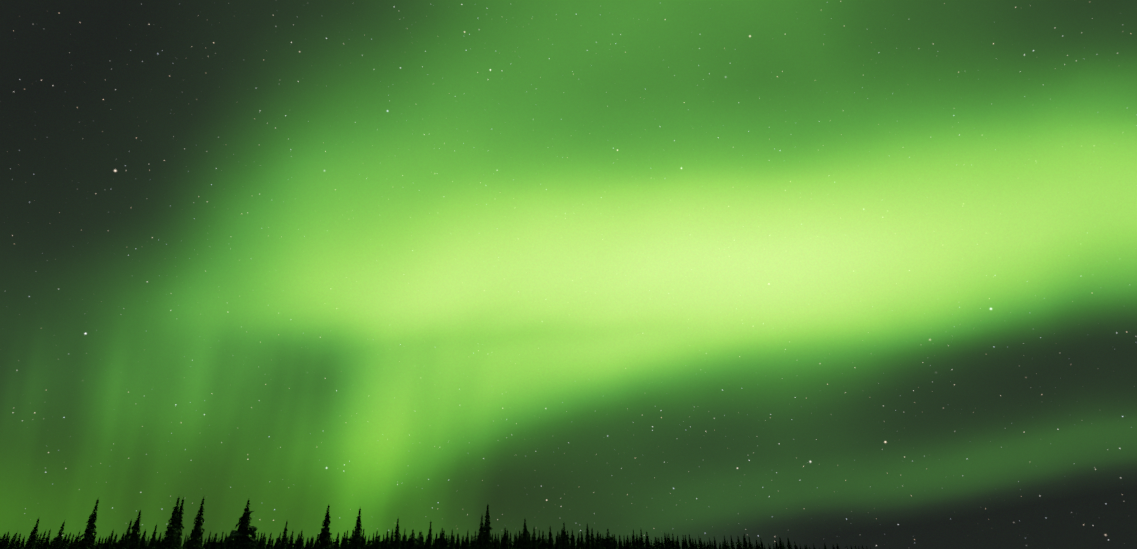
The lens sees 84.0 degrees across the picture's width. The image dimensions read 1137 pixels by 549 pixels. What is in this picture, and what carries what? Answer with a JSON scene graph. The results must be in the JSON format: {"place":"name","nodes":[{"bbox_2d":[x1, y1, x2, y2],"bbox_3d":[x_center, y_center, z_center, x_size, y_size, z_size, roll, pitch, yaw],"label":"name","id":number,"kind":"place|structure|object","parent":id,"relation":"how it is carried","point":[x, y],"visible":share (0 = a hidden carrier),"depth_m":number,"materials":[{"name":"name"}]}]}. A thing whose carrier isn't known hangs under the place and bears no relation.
{"place":"outdoors","nodes":[
{"label":"outdoors","id":0,"kind":"place"},
{"bbox_2d":[0,0,1136,548],"label":"sky","id":1,"kind":"structure","parent":0,"point":[848,274],"materials":[{"name":"green"}]},
{"bbox_3d":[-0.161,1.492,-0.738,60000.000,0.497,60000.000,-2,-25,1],"label":"snowy ground","id":2,"kind":"structure","parent":0,"visible":0},
{"bbox_2d":[0,532,5,547],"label":"spruce tree","id":3,"kind":"object","parent":2,"relation":"on","point":[2,540],"visible":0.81,"depth_m":108.50,"materials":[{"name":"black plant"}]},
{"bbox_2d":[0,529,9,548],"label":"spruce tree","id":4,"kind":"object","parent":2,"relation":"on","point":[4,545],"visible":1,"depth_m":105.46,"materials":[{"name":"black plant"}]},
{"bbox_2d":[7,530,17,548],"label":"spruce tree","id":5,"kind":"object","parent":2,"relation":"on","point":[13,546],"visible":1,"depth_m":100.39,"materials":[{"name":"black plant"}]},
{"bbox_2d":[15,533,20,547],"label":"spruce tree","id":6,"kind":"object","parent":2,"relation":"on","point":[17,543],"visible":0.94,"depth_m":147.40,"materials":[{"name":"black plant"}]},
{"bbox_2d":[24,518,38,548],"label":"spruce tree","id":7,"kind":"object","parent":2,"relation":"on","point":[31,542],"visible":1,"depth_m":95.38,"materials":[{"name":"black plant"}]},
{"bbox_2d":[35,533,41,548],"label":"spruce tree","id":8,"kind":"object","parent":2,"relation":"on","point":[37,546],"visible":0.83,"depth_m":112.31,"materials":[{"name":"black plant"}]},
{"bbox_2d":[37,531,45,548],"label":"spruce tree","id":9,"kind":"object","parent":2,"relation":"on","point":[42,540],"visible":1,"depth_m":107.68,"materials":[{"name":"black plant"}]},
{"bbox_2d":[42,529,50,548],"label":"spruce tree","id":10,"kind":"object","parent":2,"relation":"on","point":[46,543],"visible":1,"depth_m":106.56,"materials":[{"name":"black plant"}]},
{"bbox_2d":[51,520,64,548],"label":"spruce tree","id":11,"kind":"object","parent":2,"relation":"on","point":[58,542],"visible":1,"depth_m":79.80,"materials":[{"name":"black plant"}]},
{"bbox_2d":[61,534,66,548],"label":"spruce tree","id":12,"kind":"object","parent":2,"relation":"on","point":[64,544],"visible":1,"depth_m":106.15,"materials":[{"name":"black plant"}]},
{"bbox_2d":[72,532,79,548],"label":"spruce tree","id":13,"kind":"object","parent":2,"relation":"on","point":[76,543],"visible":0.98,"depth_m":119.05,"materials":[{"name":"black plant"}]},
{"bbox_2d":[75,497,98,548],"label":"spruce tree","id":14,"kind":"object","parent":2,"relation":"on","point":[87,541],"visible":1,"depth_m":89.41,"materials":[{"name":"black plant"}]},
{"bbox_2d":[94,536,100,548],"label":"spruce tree","id":15,"kind":"object","parent":2,"relation":"on","point":[98,545],"visible":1,"depth_m":132.48,"materials":[{"name":"black plant"}]},
{"bbox_2d":[104,536,109,548],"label":"spruce tree","id":16,"kind":"object","parent":2,"relation":"on","point":[107,546],"visible":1,"depth_m":112.94,"materials":[{"name":"black plant"}]},
{"bbox_2d":[102,529,118,548],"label":"spruce tree","id":17,"kind":"object","parent":2,"relation":"on","point":[115,543],"visible":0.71,"depth_m":114.85,"materials":[{"name":"black plant"}]},
{"bbox_2d":[112,534,117,548],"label":"spruce tree","id":18,"kind":"object","parent":2,"relation":"on","point":[114,540],"visible":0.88,"depth_m":174.63,"materials":[{"name":"black plant"}]},
{"bbox_2d":[116,533,124,548],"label":"spruce tree","id":19,"kind":"object","parent":2,"relation":"on","point":[120,542],"visible":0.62,"depth_m":133.26,"materials":[{"name":"black plant"}]},
{"bbox_2d":[118,519,131,548],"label":"spruce tree","id":20,"kind":"object","parent":2,"relation":"on","point":[125,543],"visible":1,"depth_m":84.12,"materials":[{"name":"black plant"}]},
{"bbox_2d":[128,510,140,548],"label":"spruce tree","id":21,"kind":"object","parent":2,"relation":"on","point":[134,539],"visible":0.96,"depth_m":101.31,"materials":[{"name":"black plant"}]},
{"bbox_2d":[137,529,149,548],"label":"spruce tree","id":22,"kind":"object","parent":2,"relation":"on","point":[143,543],"visible":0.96,"depth_m":127.67,"materials":[{"name":"black plant"}]},
{"bbox_2d":[146,524,156,548],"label":"spruce tree","id":23,"kind":"object","parent":2,"relation":"on","point":[152,542],"visible":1,"depth_m":102.06,"materials":[{"name":"black plant"}]},
{"bbox_2d":[154,533,161,548],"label":"spruce tree","id":24,"kind":"object","parent":2,"relation":"on","point":[157,544],"visible":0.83,"depth_m":147.29,"materials":[{"name":"black plant"}]},
{"bbox_2d":[159,494,179,548],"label":"spruce tree","id":25,"kind":"object","parent":2,"relation":"on","point":[169,541],"visible":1,"depth_m":89.24,"materials":[{"name":"black plant"}]},
{"bbox_2d":[175,497,183,548],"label":"spruce tree","id":26,"kind":"object","parent":2,"relation":"on","point":[180,526],"visible":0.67,"depth_m":107.58,"materials":[{"name":"black plant"}]},
{"bbox_2d":[186,497,204,548],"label":"spruce tree","id":27,"kind":"object","parent":2,"relation":"on","point":[194,542],"visible":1,"depth_m":94.97,"materials":[{"name":"black plant"}]},
{"bbox_2d":[205,531,210,548],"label":"spruce tree","id":28,"kind":"object","parent":2,"relation":"on","point":[207,545],"visible":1,"depth_m":126.07,"materials":[{"name":"black plant"}]},
{"bbox_2d":[210,533,222,548],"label":"spruce tree","id":29,"kind":"object","parent":2,"relation":"on","point":[214,544],"visible":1,"depth_m":131.43,"materials":[{"name":"black plant"}]},
{"bbox_2d":[220,533,226,548],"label":"spruce tree","id":30,"kind":"object","parent":2,"relation":"on","point":[223,546],"visible":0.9,"depth_m":130.46,"materials":[{"name":"black plant"}]},
{"bbox_2d":[224,499,256,548],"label":"spruce tree","id":31,"kind":"object","parent":2,"relation":"on","point":[241,538],"visible":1,"depth_m":88.61,"materials":[{"name":"black plant"}]},
{"bbox_2d":[258,533,262,548],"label":"spruce tree","id":32,"kind":"object","parent":2,"relation":"on","point":[260,542],"visible":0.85,"depth_m":135.59,"materials":[{"name":"black plant"}]},
{"bbox_2d":[262,533,264,548],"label":"spruce tree","id":33,"kind":"object","parent":2,"relation":"on","point":[263,543],"visible":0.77,"depth_m":159.98,"materials":[{"name":"black plant"}]},
{"bbox_2d":[265,533,271,548],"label":"spruce tree","id":34,"kind":"object","parent":2,"relation":"on","point":[268,546],"visible":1,"depth_m":133.89,"materials":[{"name":"black plant"}]},
{"bbox_2d":[278,521,287,548],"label":"spruce tree","id":35,"kind":"object","parent":2,"relation":"on","point":[283,542],"visible":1,"depth_m":96.85,"materials":[{"name":"black plant"}]},
{"bbox_2d":[287,531,293,548],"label":"spruce tree","id":36,"kind":"object","parent":2,"relation":"on","point":[290,544],"visible":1,"depth_m":121.69,"materials":[{"name":"black plant"}]},
{"bbox_2d":[296,530,303,548],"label":"spruce tree","id":37,"kind":"object","parent":2,"relation":"on","point":[300,544],"visible":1,"depth_m":141.44,"materials":[{"name":"black plant"}]},
{"bbox_2d":[304,538,309,548],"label":"spruce tree","id":38,"kind":"object","parent":2,"relation":"on","point":[306,546],"visible":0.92,"depth_m":183.18,"materials":[{"name":"black plant"}]},
{"bbox_2d":[307,538,313,548],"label":"spruce tree","id":39,"kind":"object","parent":2,"relation":"on","point":[311,544],"visible":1,"depth_m":127.26,"materials":[{"name":"black plant"}]},
{"bbox_2d":[315,505,331,548],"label":"spruce tree","id":40,"kind":"object","parent":2,"relation":"on","point":[324,536],"visible":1,"depth_m":106.60,"materials":[{"name":"black plant"}]},
{"bbox_2d":[333,532,340,548],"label":"spruce tree","id":41,"kind":"object","parent":2,"relation":"on","point":[337,546],"visible":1,"depth_m":124.01,"materials":[{"name":"black plant"}]},
{"bbox_2d":[342,530,348,548],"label":"spruce tree","id":42,"kind":"object","parent":2,"relation":"on","point":[346,543],"visible":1,"depth_m":130.66,"materials":[{"name":"black plant"}]},
{"bbox_2d":[341,528,353,548],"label":"spruce tree","id":43,"kind":"object","parent":2,"relation":"on","point":[351,542],"visible":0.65,"depth_m":135.60,"materials":[{"name":"black plant"}]},
{"bbox_2d":[350,509,361,548],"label":"spruce tree","id":44,"kind":"object","parent":2,"relation":"on","point":[356,539],"visible":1,"depth_m":102.51,"materials":[{"name":"black plant"}]},
{"bbox_2d":[360,529,365,548],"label":"spruce tree","id":45,"kind":"object","parent":2,"relation":"on","point":[362,546],"visible":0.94,"depth_m":144.79,"materials":[{"name":"black plant"}]},
{"bbox_2d":[366,533,369,548],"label":"spruce tree","id":46,"kind":"object","parent":2,"relation":"on","point":[368,545],"visible":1,"depth_m":193.04,"materials":[{"name":"black plant"}]},
{"bbox_2d":[370,534,374,548],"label":"spruce tree","id":47,"kind":"object","parent":2,"relation":"on","point":[372,546],"visible":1,"depth_m":148.66,"materials":[{"name":"black plant"}]},
{"bbox_2d":[373,531,377,548],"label":"spruce tree","id":48,"kind":"object","parent":2,"relation":"on","point":[375,540],"visible":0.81,"depth_m":168.92,"materials":[{"name":"black plant"}]},
{"bbox_2d":[375,535,379,548],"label":"spruce tree","id":49,"kind":"object","parent":2,"relation":"on","point":[377,545],"visible":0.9,"depth_m":138.16,"materials":[{"name":"black plant"}]},
{"bbox_2d":[378,531,389,548],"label":"spruce tree","id":50,"kind":"object","parent":2,"relation":"on","point":[386,544],"visible":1,"depth_m":128.50,"materials":[{"name":"black plant"}]},
{"bbox_2d":[387,529,393,548],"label":"spruce tree","id":51,"kind":"object","parent":2,"relation":"on","point":[391,542],"visible":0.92,"depth_m":126.49,"materials":[{"name":"black plant"}]},
{"bbox_2d":[392,519,400,548],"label":"spruce tree","id":52,"kind":"object","parent":2,"relation":"on","point":[396,544],"visible":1,"depth_m":101.64,"materials":[{"name":"black plant"}]},
{"bbox_2d":[400,530,405,548],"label":"spruce tree","id":53,"kind":"object","parent":2,"relation":"on","point":[403,546],"visible":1,"depth_m":133.12,"materials":[{"name":"black plant"}]},
{"bbox_2d":[406,530,420,548],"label":"spruce tree","id":54,"kind":"object","parent":2,"relation":"on","point":[411,542],"visible":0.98,"depth_m":140.34,"materials":[{"name":"black plant"}]},
{"bbox_2d":[417,531,423,548],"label":"spruce tree","id":55,"kind":"object","parent":2,"relation":"on","point":[420,543],"visible":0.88,"depth_m":141.51,"materials":[{"name":"black plant"}]},
{"bbox_2d":[426,522,432,548],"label":"spruce tree","id":56,"kind":"object","parent":2,"relation":"on","point":[429,541],"visible":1,"depth_m":106.52,"materials":[{"name":"black plant"}]},
{"bbox_2d":[434,534,438,548],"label":"spruce tree","id":57,"kind":"object","parent":2,"relation":"on","point":[436,545],"visible":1,"depth_m":139.18,"materials":[{"name":"black plant"}]},
{"bbox_2d":[438,528,444,548],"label":"spruce tree","id":58,"kind":"object","parent":2,"relation":"on","point":[441,545],"visible":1,"depth_m":150.10,"materials":[{"name":"black plant"}]},
{"bbox_2d":[433,532,449,547],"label":"spruce tree","id":59,"kind":"object","parent":2,"relation":"on","point":[444,539],"visible":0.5,"depth_m":181.29,"materials":[{"name":"black plant"}]},
{"bbox_2d":[439,536,448,548],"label":"spruce tree","id":60,"kind":"object","parent":2,"relation":"on","point":[446,545],"visible":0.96,"depth_m":154.43,"materials":[{"name":"black plant"}]},
{"bbox_2d":[449,530,453,548],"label":"spruce tree","id":61,"kind":"object","parent":2,"relation":"on","point":[451,545],"visible":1,"depth_m":141.60,"materials":[{"name":"black plant"}]},
{"bbox_2d":[455,536,459,548],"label":"spruce tree","id":62,"kind":"object","parent":2,"relation":"on","point":[457,544],"visible":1,"depth_m":158.10,"materials":[{"name":"black plant"}]},
{"bbox_2d":[460,535,464,548],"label":"spruce tree","id":63,"kind":"object","parent":2,"relation":"on","point":[462,544],"visible":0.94,"depth_m":202.60,"materials":[{"name":"black plant"}]},
{"bbox_2d":[464,531,469,548],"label":"spruce tree","id":64,"kind":"object","parent":2,"relation":"on","point":[467,542],"visible":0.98,"depth_m":138.84,"materials":[{"name":"black plant"}]},
{"bbox_2d":[469,530,477,548],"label":"spruce tree","id":65,"kind":"object","parent":2,"relation":"on","point":[474,544],"visible":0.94,"depth_m":133.87,"materials":[{"name":"black plant"}]},
{"bbox_2d":[475,516,483,548],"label":"spruce tree","id":66,"kind":"object","parent":2,"relation":"on","point":[480,536],"visible":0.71,"depth_m":101.93,"materials":[{"name":"black plant"}]},
{"bbox_2d":[478,505,493,548],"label":"spruce tree","id":67,"kind":"object","parent":2,"relation":"on","point":[486,538],"visible":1,"depth_m":97.99,"materials":[{"name":"black plant"}]},
{"bbox_2d":[493,532,497,548],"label":"spruce tree","id":68,"kind":"object","parent":2,"relation":"on","point":[495,545],"visible":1,"depth_m":156.20,"materials":[{"name":"black plant"}]},
{"bbox_2d":[497,534,500,548],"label":"spruce tree","id":69,"kind":"object","parent":2,"relation":"on","point":[498,543],"visible":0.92,"depth_m":194.05,"materials":[{"name":"black plant"}]},
{"bbox_2d":[500,528,509,548],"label":"spruce tree","id":70,"kind":"object","parent":2,"relation":"on","point":[504,544],"visible":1,"depth_m":151.40,"materials":[{"name":"black plant"}]},
{"bbox_2d":[508,533,512,547],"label":"spruce tree","id":71,"kind":"object","parent":2,"relation":"on","point":[510,544],"visible":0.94,"depth_m":165.55,"materials":[{"name":"black plant"}]},
{"bbox_2d":[510,534,516,548],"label":"spruce tree","id":72,"kind":"object","parent":2,"relation":"on","point":[514,545],"visible":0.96,"depth_m":148.20,"materials":[{"name":"black plant"}]},
{"bbox_2d":[515,530,522,548],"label":"spruce tree","id":73,"kind":"object","parent":2,"relation":"on","point":[519,540],"visible":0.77,"depth_m":144.81,"materials":[{"name":"black plant"}]},
{"bbox_2d":[519,519,529,548],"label":"spruce tree","id":74,"kind":"object","parent":2,"relation":"on","point":[524,544],"visible":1,"depth_m":99.86,"materials":[{"name":"black plant"}]},
{"bbox_2d":[528,532,530,548],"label":"spruce tree","id":75,"kind":"object","parent":2,"relation":"on","point":[529,545],"visible":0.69,"depth_m":157.30,"materials":[{"name":"black plant"}]},
{"bbox_2d":[531,527,537,548],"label":"spruce tree","id":76,"kind":"object","parent":2,"relation":"on","point":[534,545],"visible":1,"depth_m":132.99,"materials":[{"name":"black plant"}]},
{"bbox_2d":[536,531,548,548],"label":"spruce tree","id":77,"kind":"object","parent":2,"relation":"on","point":[543,542],"visible":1,"depth_m":148.97,"materials":[{"name":"black plant"}]},
{"bbox_2d":[547,526,554,548],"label":"spruce tree","id":78,"kind":"object","parent":2,"relation":"on","point":[551,545],"visible":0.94,"depth_m":154.50,"materials":[{"name":"black plant"}]},
{"bbox_2d":[554,532,560,548],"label":"spruce tree","id":79,"kind":"object","parent":2,"relation":"on","point":[558,545],"visible":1,"depth_m":130.82,"materials":[{"name":"black plant"}]},
{"bbox_2d":[560,523,567,548],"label":"spruce tree","id":80,"kind":"object","parent":2,"relation":"on","point":[563,543],"visible":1,"depth_m":112.86,"materials":[{"name":"black plant"}]},
{"bbox_2d":[566,530,570,548],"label":"spruce tree","id":81,"kind":"object","parent":2,"relation":"on","point":[569,541],"visible":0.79,"depth_m":201.61,"materials":[{"name":"black plant"}]},
{"bbox_2d":[569,530,575,548],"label":"spruce tree","id":82,"kind":"object","parent":2,"relation":"on","point":[572,545],"visible":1,"depth_m":141.03,"materials":[{"name":"black plant"}]},
{"bbox_2d":[576,532,584,548],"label":"spruce tree","id":83,"kind":"object","parent":2,"relation":"on","point":[582,545],"visible":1,"depth_m":149.50,"materials":[{"name":"black plant"}]},
{"bbox_2d":[584,524,591,548],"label":"spruce tree","id":84,"kind":"object","parent":2,"relation":"on","point":[587,541],"visible":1,"depth_m":105.00,"materials":[{"name":"black plant"}]},
{"bbox_2d":[590,528,595,548],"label":"spruce tree","id":85,"kind":"object","parent":2,"relation":"on","point":[592,539],"visible":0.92,"depth_m":150.34,"materials":[{"name":"black plant"}]},
{"bbox_2d":[596,531,601,548],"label":"spruce tree","id":86,"kind":"object","parent":2,"relation":"on","point":[598,546],"visible":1,"depth_m":143.56,"materials":[{"name":"black plant"}]},
{"bbox_2d":[599,533,603,548],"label":"spruce tree","id":87,"kind":"object","parent":2,"relation":"on","point":[601,542],"visible":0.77,"depth_m":195.96,"materials":[{"name":"black plant"}]},
{"bbox_2d":[601,529,613,548],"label":"spruce tree","id":88,"kind":"object","parent":2,"relation":"on","point":[608,540],"visible":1,"depth_m":159.80,"materials":[{"name":"black plant"}]},
{"bbox_2d":[613,535,616,548],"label":"spruce tree","id":89,"kind":"object","parent":2,"relation":"on","point":[614,545],"visible":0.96,"depth_m":159.46,"materials":[{"name":"black plant"}]},
{"bbox_2d":[618,536,622,548],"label":"spruce tree","id":90,"kind":"object","parent":2,"relation":"on","point":[620,545],"visible":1,"depth_m":135.01,"materials":[{"name":"black plant"}]},
{"bbox_2d":[626,536,630,548],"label":"spruce tree","id":91,"kind":"object","parent":2,"relation":"on","point":[627,545],"visible":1,"depth_m":132.36,"materials":[{"name":"black plant"}]},
{"bbox_2d":[632,530,636,548],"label":"spruce tree","id":92,"kind":"object","parent":2,"relation":"on","point":[634,546],"visible":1,"depth_m":116.94,"materials":[{"name":"black plant"}]},
{"bbox_2d":[635,534,640,548],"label":"spruce tree","id":93,"kind":"object","parent":2,"relation":"on","point":[637,542],"visible":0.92,"depth_m":135.54,"materials":[{"name":"black plant"}]},
{"bbox_2d":[639,530,644,548],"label":"spruce tree","id":94,"kind":"object","parent":2,"relation":"on","point":[642,543],"visible":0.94,"depth_m":143.83,"materials":[{"name":"black plant"}]},
{"bbox_2d":[644,532,650,548],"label":"spruce tree","id":95,"kind":"object","parent":2,"relation":"on","point":[647,546],"visible":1,"depth_m":137.99,"materials":[{"name":"black plant"}]},
{"bbox_2d":[653,537,658,548],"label":"spruce tree","id":96,"kind":"object","parent":2,"relation":"on","point":[655,543],"visible":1,"depth_m":131.41,"materials":[{"name":"black plant"}]},
{"bbox_2d":[663,533,667,548],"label":"spruce tree","id":97,"kind":"object","parent":2,"relation":"on","point":[666,544],"visible":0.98,"depth_m":139.31,"materials":[{"name":"black plant"}]},
{"bbox_2d":[668,532,671,548],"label":"spruce tree","id":98,"kind":"object","parent":2,"relation":"on","point":[669,544],"visible":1,"depth_m":111.15,"materials":[{"name":"black plant"}]},
{"bbox_2d":[671,534,677,548],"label":"spruce tree","id":99,"kind":"object","parent":2,"relation":"on","point":[673,544],"visible":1,"depth_m":140.68,"materials":[{"name":"black plant"}]},
{"bbox_2d":[688,534,691,548],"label":"spruce tree","id":100,"kind":"object","parent":2,"relation":"on","point":[690,543],"visible":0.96,"depth_m":180.49,"materials":[{"name":"black plant"}]},
{"bbox_2d":[699,538,703,548],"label":"spruce tree","id":101,"kind":"object","parent":2,"relation":"on","point":[701,545],"visible":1,"depth_m":127.83,"materials":[{"name":"black plant"}]},
{"bbox_2d":[735,536,742,548],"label":"spruce tree","id":102,"kind":"object","parent":2,"relation":"on","point":[739,544],"visible":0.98,"depth_m":153.04,"materials":[{"name":"black plant"}]},
{"bbox_2d":[743,534,747,548],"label":"spruce tree","id":103,"kind":"object","parent":2,"relation":"on","point":[745,544],"visible":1,"depth_m":112.09,"materials":[{"name":"black plant"}]},
{"bbox_2d":[748,537,752,548],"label":"spruce tree","id":104,"kind":"object","parent":2,"relation":"on","point":[750,545],"visible":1,"depth_m":142.00,"materials":[{"name":"black plant"}]},
{"bbox_2d":[779,537,783,548],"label":"spruce tree","id":105,"kind":"object","parent":2,"relation":"on","point":[781,545],"visible":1,"depth_m":144.61,"materials":[{"name":"black plant"}]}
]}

